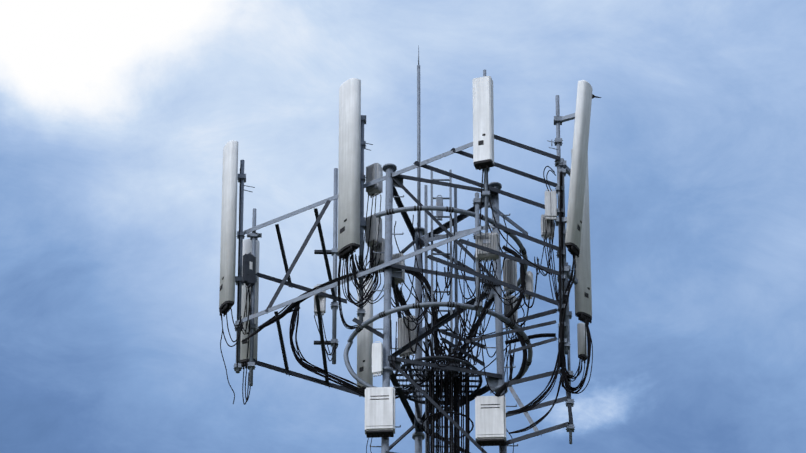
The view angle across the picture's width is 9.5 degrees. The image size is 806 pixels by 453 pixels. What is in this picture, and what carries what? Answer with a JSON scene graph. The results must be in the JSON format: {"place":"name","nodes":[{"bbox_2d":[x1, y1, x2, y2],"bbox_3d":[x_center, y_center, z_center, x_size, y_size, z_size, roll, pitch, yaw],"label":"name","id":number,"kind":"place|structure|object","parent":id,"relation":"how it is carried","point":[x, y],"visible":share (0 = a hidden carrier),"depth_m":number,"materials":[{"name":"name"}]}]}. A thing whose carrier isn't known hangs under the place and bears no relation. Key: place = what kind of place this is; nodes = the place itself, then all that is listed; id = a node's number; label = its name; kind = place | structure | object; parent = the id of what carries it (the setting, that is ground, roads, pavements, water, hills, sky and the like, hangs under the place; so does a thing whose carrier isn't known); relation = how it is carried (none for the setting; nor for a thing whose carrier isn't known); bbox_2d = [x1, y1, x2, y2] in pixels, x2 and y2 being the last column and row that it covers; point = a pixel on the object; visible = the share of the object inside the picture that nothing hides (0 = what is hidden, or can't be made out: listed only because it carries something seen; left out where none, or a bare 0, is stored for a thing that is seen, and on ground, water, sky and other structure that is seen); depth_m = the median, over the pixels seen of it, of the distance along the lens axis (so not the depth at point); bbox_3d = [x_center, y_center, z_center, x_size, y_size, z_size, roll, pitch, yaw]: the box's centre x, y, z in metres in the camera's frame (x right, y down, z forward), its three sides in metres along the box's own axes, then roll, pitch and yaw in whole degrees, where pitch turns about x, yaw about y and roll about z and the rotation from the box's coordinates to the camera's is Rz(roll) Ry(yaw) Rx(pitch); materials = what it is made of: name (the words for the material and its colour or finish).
{"place":"outdoors","nodes":[
{"label":"outdoors","id":0,"kind":"place"},
{"bbox_2d":[0,0,805,452],"label":"sky","id":1,"kind":"structure","parent":0,"point":[118,118],"materials":[{"name":"blue"}]},
{"label":"ground","id":2,"kind":"structure","parent":0,"visible":0},
{"bbox_2d":[233,45,574,452],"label":"tower frame","id":3,"kind":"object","parent":2,"relation":"on","point":[419,435],"visible":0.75,"depth_m":63.91,"materials":[{"name":"grey metal"}]},
{"bbox_2d":[219,140,245,315],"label":"antenna","id":4,"kind":"object","parent":3,"relation":"attached to","point":[231,176],"visible":0.92,"depth_m":65.22,"materials":[{"name":"plastic"}]},
{"bbox_2d":[242,252,255,287],"bbox_3d":[-2.061,0.583,64.900,0.166,0.550,0.090,19,-38,-25],"label":"remote radio unit","id":5,"kind":"object","parent":3,"relation":"attached to","point":[249,271],"visible":1,"depth_m":64.86,"materials":[{"name":"metal"}]},
{"bbox_2d":[240,239,259,367],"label":"antenna","id":6,"kind":"object","parent":3,"relation":"attached to","point":[247,246],"visible":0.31,"depth_m":65.21,"materials":[{"name":"plastic"}]},
{"bbox_2d":[314,284,325,315],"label":"remote radio unit","id":7,"kind":"object","parent":3,"relation":"attached to","point":[322,299],"visible":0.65,"depth_m":65.69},
{"bbox_2d":[338,78,365,259],"bbox_3d":[-0.674,-0.756,64.490,0.368,2.776,0.361,1,-34,-1],"label":"antenna","id":8,"kind":"object","parent":3,"relation":"attached to","point":[351,118],"visible":0.94,"depth_m":64.37,"materials":[{"name":"plastic"}]},
{"bbox_2d":[343,341,374,387],"bbox_3d":[-0.474,1.817,63.028,0.604,0.789,0.064,1,-34,-1],"label":"flex conduit","id":9,"kind":"object","parent":3,"relation":"attached to","point":[355,376],"visible":0.75,"depth_m":62.98,"materials":[{"name":"metal"}]},
{"bbox_2d":[357,278,372,396],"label":"antenna","id":10,"kind":"object","parent":3,"relation":"attached to","point":[364,351],"visible":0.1,"depth_m":66.01,"materials":[{"name":"plastic"}]},
{"bbox_2d":[365,214,381,248],"bbox_3d":[-0.387,0.058,64.156,0.190,0.514,0.166,-24,-41,31],"label":"remote radio unit","id":11,"kind":"object","parent":3,"relation":"attached to","point":[374,228],"visible":0.77,"depth_m":64.08,"materials":[{"name":"grey metal"}]},
{"bbox_2d":[366,163,382,197],"bbox_3d":[-0.383,-0.622,64.614,0.190,0.520,0.166,-24,-41,31],"label":"remote radio unit","id":12,"kind":"object","parent":3,"relation":"attached to","point":[374,171],"visible":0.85,"depth_m":64.56,"materials":[{"name":"grey metal"}]},
{"bbox_2d":[372,341,382,376],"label":"remote radio unit","id":13,"kind":"object","parent":3,"relation":"attached to","point":[377,358],"visible":1,"depth_m":62.51,"materials":[{"name":"white metal"}]},
{"bbox_2d":[365,387,394,437],"bbox_3d":[-0.295,2.415,62.072,0.392,0.713,0.281,1,-34,-1],"label":"junction box","id":14,"kind":"object","parent":3,"relation":"attached to","point":[379,411],"visible":1,"depth_m":61.95,"materials":[{"name":"plastic"}]},
{"bbox_2d":[370,238,392,271],"bbox_3d":[-0.290,0.385,64.117,0.263,0.472,0.213,-24,-41,31],"label":"remote radio unit","id":15,"kind":"object","parent":3,"relation":"attached to","point":[382,246],"visible":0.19,"depth_m":64.02,"materials":[{"name":"grey metal"}]},
{"bbox_2d":[391,253,404,286],"bbox_3d":[-0.095,0.563,63.703,0.226,0.493,0.166,-14,-36,20],"label":"remote radio unit","id":16,"kind":"object","parent":3,"relation":"attached to","point":[398,280],"visible":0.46,"depth_m":63.65,"materials":[{"name":"grey metal"}]},
{"bbox_2d":[220,166,592,452],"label":"feeder cables","id":17,"kind":"object","parent":3,"relation":"attached to","point":[438,382],"visible":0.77,"depth_m":63.22,"materials":[{"name":"black rubber"}]},
{"bbox_2d":[398,315,416,357],"bbox_3d":[0.055,1.433,63.360,0.241,0.630,0.166,-14,-36,20],"label":"remote radio unit","id":18,"kind":"object","parent":3,"relation":"attached to","point":[403,339],"visible":0.6,"depth_m":63.30,"materials":[{"name":"grey metal"}]},
{"bbox_2d":[253,134,572,452],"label":"support strut","id":19,"kind":"object","parent":3,"relation":"attached to","point":[417,362],"visible":0.75,"depth_m":63.54,"materials":[{"name":"grey metal"}]},
{"bbox_2d":[436,195,442,220],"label":"remote radio unit","id":20,"kind":"object","parent":3,"relation":"attached to","point":[439,202],"visible":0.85,"depth_m":64.91,"materials":[{"name":"metal"}]},
{"bbox_2d":[355,205,531,365],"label":"clamps","id":21,"kind":"object","parent":3,"relation":"attached to","point":[512,322],"visible":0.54,"depth_m":63.17,"materials":[{"name":"plastic"}]},
{"bbox_2d":[472,76,493,169],"bbox_3d":[1.077,-1.291,63.605,0.250,1.429,0.324,-10,-35,14],"label":"antenna","id":22,"kind":"object","parent":3,"relation":"attached to","point":[483,131],"visible":1,"depth_m":63.47,"materials":[{"name":"plastic"}]},
{"bbox_2d":[476,232,498,261],"bbox_3d":[1.092,0.264,62.726,0.302,0.433,0.190,-5,-34,7],"label":"remote radio unit","id":23,"kind":"object","parent":3,"relation":"attached to","point":[493,238],"visible":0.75,"depth_m":62.65,"materials":[{"name":"grey metal"}]},
{"bbox_2d":[475,395,505,445],"bbox_3d":[1.129,2.542,62.504,0.399,0.716,0.282,1,-34,-1],"label":"equipment box","id":24,"kind":"object","parent":3,"relation":"attached to","point":[490,420],"visible":0.98,"depth_m":62.38,"materials":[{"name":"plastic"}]},
{"bbox_2d":[503,259,516,292],"bbox_3d":[1.419,0.639,64.293,0.180,0.537,0.166,-11,-35,16],"label":"remote radio unit","id":25,"kind":"object","parent":3,"relation":"attached to","point":[509,271],"visible":0.65,"depth_m":64.24,"materials":[{"name":"grey metal"}]},
{"bbox_2d":[504,295,517,327],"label":"remote radio unit","id":26,"kind":"object","parent":3,"relation":"attached to","point":[507,309],"visible":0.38,"depth_m":63.94,"materials":[{"name":"grey metal"}]},
{"bbox_2d":[524,271,533,299],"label":"remote radio unit","id":27,"kind":"object","parent":3,"relation":"attached to","point":[529,280],"visible":0.73,"depth_m":64.42,"materials":[{"name":"grey metal"}]},
{"bbox_2d":[541,214,553,238],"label":"remote radio unit","id":28,"kind":"object","parent":3,"relation":"attached to","point":[543,225],"visible":0.71,"depth_m":63.45,"materials":[{"name":"grey metal"}]},
{"bbox_2d":[545,189,550,219],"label":"remote radio unit","id":29,"kind":"object","parent":3,"relation":"attached to","point":[547,206],"visible":0.98,"depth_m":63.49,"materials":[{"name":"grey metal"}]},
{"bbox_2d":[550,191,556,219],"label":"remote radio unit","id":30,"kind":"object","parent":3,"relation":"attached to","point":[553,197],"visible":0.92,"depth_m":63.49,"materials":[{"name":"grey metal"}]},
{"bbox_2d":[554,80,592,256],"bbox_3d":[2.242,-0.740,63.794,0.558,2.631,0.280,-16,-37,22],"label":"antenna","id":31,"kind":"object","parent":3,"relation":"attached to","point":[581,115],"visible":0.98,"depth_m":63.69,"materials":[{"name":"plastic"}]},
{"bbox_2d":[558,149,591,324],"bbox_3d":[2.244,0.028,63.636,0.154,2.714,0.633,-23,-40,30],"label":"antenna","id":32,"kind":"object","parent":3,"relation":"attached to","point":[583,298],"visible":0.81,"depth_m":63.37,"materials":[{"name":"plastic"}]},
{"bbox_2d":[577,322,586,362],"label":"remote radio unit","id":33,"kind":"object","parent":3,"relation":"attached to","point":[581,337],"visible":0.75,"depth_m":62.72,"materials":[{"name":"plastic"}]}
]}

